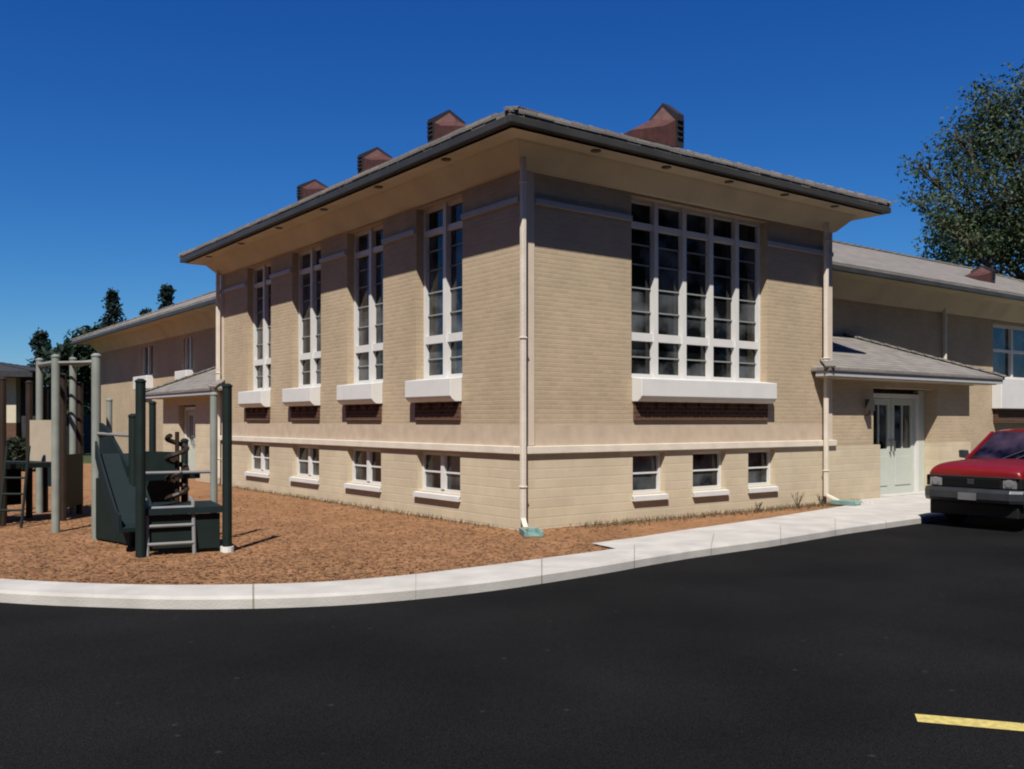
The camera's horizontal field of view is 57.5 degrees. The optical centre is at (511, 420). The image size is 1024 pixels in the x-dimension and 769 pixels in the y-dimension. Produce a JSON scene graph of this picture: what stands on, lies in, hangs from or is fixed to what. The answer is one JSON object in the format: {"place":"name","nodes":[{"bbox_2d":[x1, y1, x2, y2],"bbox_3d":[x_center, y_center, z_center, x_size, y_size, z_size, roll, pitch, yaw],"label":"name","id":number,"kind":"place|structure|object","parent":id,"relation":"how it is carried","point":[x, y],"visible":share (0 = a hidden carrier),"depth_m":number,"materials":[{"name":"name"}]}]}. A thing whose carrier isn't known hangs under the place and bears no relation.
{"place":"outdoors","nodes":[
{"label":"outdoors","id":0,"kind":"place"},
{"bbox_2d":[0,362,90,451],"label":"neighbour house","id":1,"kind":"structure","parent":0,"point":[17,376],"depth_m":45.28,"materials":[{"name":"beige"}]},
{"bbox_2d":[83,452,90,462],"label":"lawn","id":2,"kind":"structure","parent":0,"point":[87,457],"depth_m":43.38,"materials":[{"name":"green plant"}]},
{"bbox_2d":[26,327,51,367],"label":"conifer","id":3,"kind":"object","parent":2,"relation":"on","point":[39,340],"visible":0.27,"depth_m":59.65,"materials":[{"name":"green plant"}]},
{"bbox_2d":[41,324,106,454],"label":"evergreen tree","id":4,"kind":"object","parent":2,"relation":"on","point":[66,350],"visible":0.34,"depth_m":44.27,"materials":[{"name":"green plant"}]},
{"bbox_2d":[94,287,126,327],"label":"conifer","id":5,"kind":"object","parent":2,"relation":"on","point":[112,298],"visible":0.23,"depth_m":61.80,"materials":[{"name":"green plant"}]},
{"bbox_2d":[139,307,151,314],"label":"conifer","id":6,"kind":"object","parent":2,"relation":"on","point":[144,311],"visible":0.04,"depth_m":63.81,"materials":[{"name":"green plant"}]},
{"bbox_2d":[156,284,176,308],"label":"conifer","id":7,"kind":"object","parent":2,"relation":"on","point":[166,294],"visible":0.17,"depth_m":57.79,"materials":[{"name":"green plant"}]},
{"bbox_2d":[0,463,844,584],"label":"mulch bed","id":8,"kind":"object","parent":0,"point":[282,538],"visible":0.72,"depth_m":12.51,"materials":[{"name":"brown wood"}]},
{"bbox_2d":[6,436,35,471],"bbox_3d":[-17.648,1.084,31.001,4.897,1.356,1.428,0,0,0],"label":"hedge","id":9,"kind":"object","parent":8,"relation":"on","point":[17,448],"visible":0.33,"depth_m":30.54,"materials":[{"name":"green plant"}]},
{"bbox_2d":[0,373,112,527],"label":"climbing tower","id":10,"kind":"structure","parent":8,"relation":"on","point":[38,443],"depth_m":15.93,"materials":[{"name":"grey-green painted steel"},{"name":"brown plastic"},{"name":"beige plastic"}]},
{"bbox_2d":[35,353,93,533],"bbox_3d":[-7.346,0.307,15.352,0.636,2.885,4.025,0,0,-31],"label":"overhead ladder","id":11,"kind":"object","parent":8,"relation":"on","point":[55,363],"visible":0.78,"depth_m":14.00,"materials":[{"name":"grey metal"}]},
{"bbox_2d":[91,353,233,557],"bbox_3d":[-5.025,0.403,12.895,1.446,2.695,3.496,0,0,-41],"label":"play structure","id":12,"kind":"object","parent":8,"relation":"on","point":[140,506],"visible":0.97,"depth_m":12.16,"materials":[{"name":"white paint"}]},
{"bbox_2d":[519,527,543,536],"bbox_3d":[0.279,1.625,13.616,0.280,0.090,0.500,0,0,-8],"label":"splash block","id":13,"kind":"object","parent":8,"relation":"on","point":[534,532],"depth_m":13.52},
{"bbox_2d":[218,482,875,530],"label":"dry grass","id":14,"kind":"structure","parent":8,"relation":"on","point":[690,516],"depth_m":16.56,"materials":[{"name":"brown plant"}]},
{"bbox_2d":[791,492,804,508],"bbox_3d":[5.445,1.502,17.712,0.275,0.340,0.260,0,0,-15],"label":"weed","id":15,"kind":"object","parent":8,"relation":"on","point":[800,498],"visible":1,"depth_m":17.69,"materials":[{"name":"brown plant"}]},
{"bbox_2d":[814,493,824,505],"bbox_3d":[6.033,1.539,18.295,0.125,0.266,0.235,0,0,-28],"label":"weed","id":16,"kind":"object","parent":8,"relation":"on","point":[821,499],"visible":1,"depth_m":18.29,"materials":[{"name":"brown plant"}]},
{"bbox_2d":[830,499,860,505],"bbox_3d":[6.544,1.605,18.329,0.280,0.090,0.500,0,0,-43],"label":"splash block","id":17,"kind":"object","parent":8,"relation":"on","point":[847,502],"depth_m":18.24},
{"bbox_2d":[0,494,974,608],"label":"sidewalk","id":18,"kind":"structure","parent":0,"point":[870,515],"depth_m":10.06,"materials":[{"name":"concrete"}]},
{"bbox_2d":[0,516,1023,768],"bbox_3d":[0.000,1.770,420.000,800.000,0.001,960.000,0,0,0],"label":"parking lot","id":19,"kind":"structure","parent":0,"point":[858,650],"depth_m":6.57,"materials":[{"name":"black asphalt"}]},
{"bbox_2d":[70,103,1023,530],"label":"brick building","id":20,"kind":"structure","parent":19,"relation":"on","point":[514,317],"depth_m":17.31,"materials":[{"name":"brick"}]},
{"bbox_2d":[133,346,153,389],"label":"window","id":21,"kind":"structure","parent":20,"relation":"in","point":[148,376],"depth_m":35.87,"materials":[{"name":"white paint"}]},
{"bbox_2d":[175,337,193,379],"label":"window","id":22,"kind":"structure","parent":20,"relation":"in","point":[188,370],"depth_m":31.95,"materials":[{"name":"white paint"}]},
{"bbox_2d":[188,411,194,470],"bbox_3d":[-9.339,0.675,27.153,0.134,1.930,0.580,0,0,-37],"label":"door","id":23,"kind":"structure","parent":20,"relation":"in","point":[191,414],"depth_m":27.15,"materials":[{"name":"white paint"}]},
{"bbox_2d":[238,263,270,419],"bbox_3d":[-6.097,-1.890,22.491,0.480,3.760,1.466,0,0,-37],"label":"window","id":24,"kind":"structure","parent":20,"relation":"in","point":[260,397],"depth_m":22.59,"materials":[{"name":"white paint"}]},
{"bbox_2d":[244,443,269,477],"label":"basement window","id":25,"kind":"structure","parent":20,"relation":"in","point":[260,452],"depth_m":22.53,"materials":[{"name":"white paint"}]},
{"bbox_2d":[282,246,320,419],"bbox_3d":[-4.486,-1.890,20.349,0.480,3.760,1.466,0,0,-37],"label":"window","id":26,"kind":"structure","parent":20,"relation":"in","point":[304,402],"depth_m":20.43,"materials":[{"name":"white paint"}]},
{"bbox_2d":[289,446,319,483],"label":"basement window","id":27,"kind":"structure","parent":20,"relation":"in","point":[307,456],"depth_m":20.40,"materials":[{"name":"white paint"}]},
{"bbox_2d":[337,225,382,419],"bbox_3d":[-2.874,-1.890,18.208,0.480,3.760,1.466,0,0,-37],"label":"window","id":28,"kind":"structure","parent":20,"relation":"in","point":[363,399],"depth_m":18.30,"materials":[{"name":"white paint"}]},
{"bbox_2d":[344,448,381,491],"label":"basement window","id":29,"kind":"structure","parent":20,"relation":"in","point":[366,463],"depth_m":18.24,"materials":[{"name":"white paint"}]},
{"bbox_2d":[405,198,461,419],"bbox_3d":[-1.264,-1.890,16.066,0.480,3.760,1.466,0,0,-37],"label":"window","id":30,"kind":"structure","parent":20,"relation":"in","point":[440,389],"depth_m":16.14,"materials":[{"name":"white paint"}]},
{"bbox_2d":[413,452,460,501],"bbox_3d":[-1.233,0.945,16.057,0.240,0.790,1.420,0,0,-37],"label":"basement window","id":31,"kind":"structure","parent":20,"relation":"in","point":[440,471],"depth_m":16.09,"materials":[{"name":"white paint"}]},
{"bbox_2d":[632,453,668,500],"bbox_3d":[2.288,0.945,15.841,0.810,0.790,0.240,0,0,-37],"label":"basement window","id":32,"kind":"structure","parent":20,"relation":"in","point":[646,466],"depth_m":15.95,"materials":[{"name":"white paint"}]},
{"bbox_2d":[631,198,776,419],"bbox_3d":[3.417,-1.890,16.665,3.556,3.760,0.480,0,0,-37],"label":"window","id":33,"kind":"structure","parent":20,"relation":"in","point":[695,275],"depth_m":16.74,"materials":[{"name":"white paint"}]},
{"bbox_2d":[692,451,729,496],"bbox_3d":[3.506,0.945,16.758,0.922,0.790,0.240,0,0,-37],"label":"basement window","id":34,"kind":"structure","parent":20,"relation":"in","point":[706,465],"depth_m":16.87,"materials":[{"name":"white paint"}]},
{"bbox_2d":[747,450,778,492],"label":"basement window","id":35,"kind":"structure","parent":20,"relation":"in","point":[758,460],"depth_m":17.76,"materials":[{"name":"white paint"}]},
{"bbox_2d":[873,398,891,494],"bbox_3d":[8.121,0.575,20.659,0.940,2.130,0.134,0,0,-37],"label":"door","id":36,"kind":"structure","parent":20,"relation":"in","point":[882,413],"depth_m":20.81,"materials":[{"name":"green paint"}]},
{"bbox_2d":[891,399,913,493],"bbox_3d":[8.888,0.575,21.234,0.940,2.130,0.134,0,0,-37],"label":"door","id":37,"kind":"structure","parent":20,"relation":"in","point":[902,410],"depth_m":21.24,"materials":[{"name":"green paint"}]},
{"bbox_2d":[992,324,1023,421],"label":"window","id":38,"kind":"structure","parent":20,"relation":"in","point":[1008,341],"depth_m":28.06,"materials":[{"name":"white paint"}]},
{"bbox_2d":[915,714,1023,730],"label":"parking stripe","id":39,"kind":"object","parent":19,"relation":"on","point":[971,722],"visible":1,"depth_m":5.46,"materials":[{"name":"paint"}]},
{"bbox_2d":[925,428,1023,521],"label":"red pickup","id":40,"kind":"object","parent":19,"relation":"on","point":[984,477],"visible":1,"depth_m":15.32,"materials":[{"name":"paint"}]},
{"bbox_2d":[0,0,1023,365],"label":"sky","id":41,"kind":"structure","parent":0,"point":[136,135],"materials":[{"name":"blue"}]},
{"label":"planting soil","id":42,"kind":"structure","parent":0,"visible":0},
{"bbox_2d":[894,59,1023,280],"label":"leafy tree","id":43,"kind":"object","parent":42,"relation":"on","point":[983,237],"visible":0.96,"depth_m":39.51,"materials":[{"name":"green plant"}]}
]}

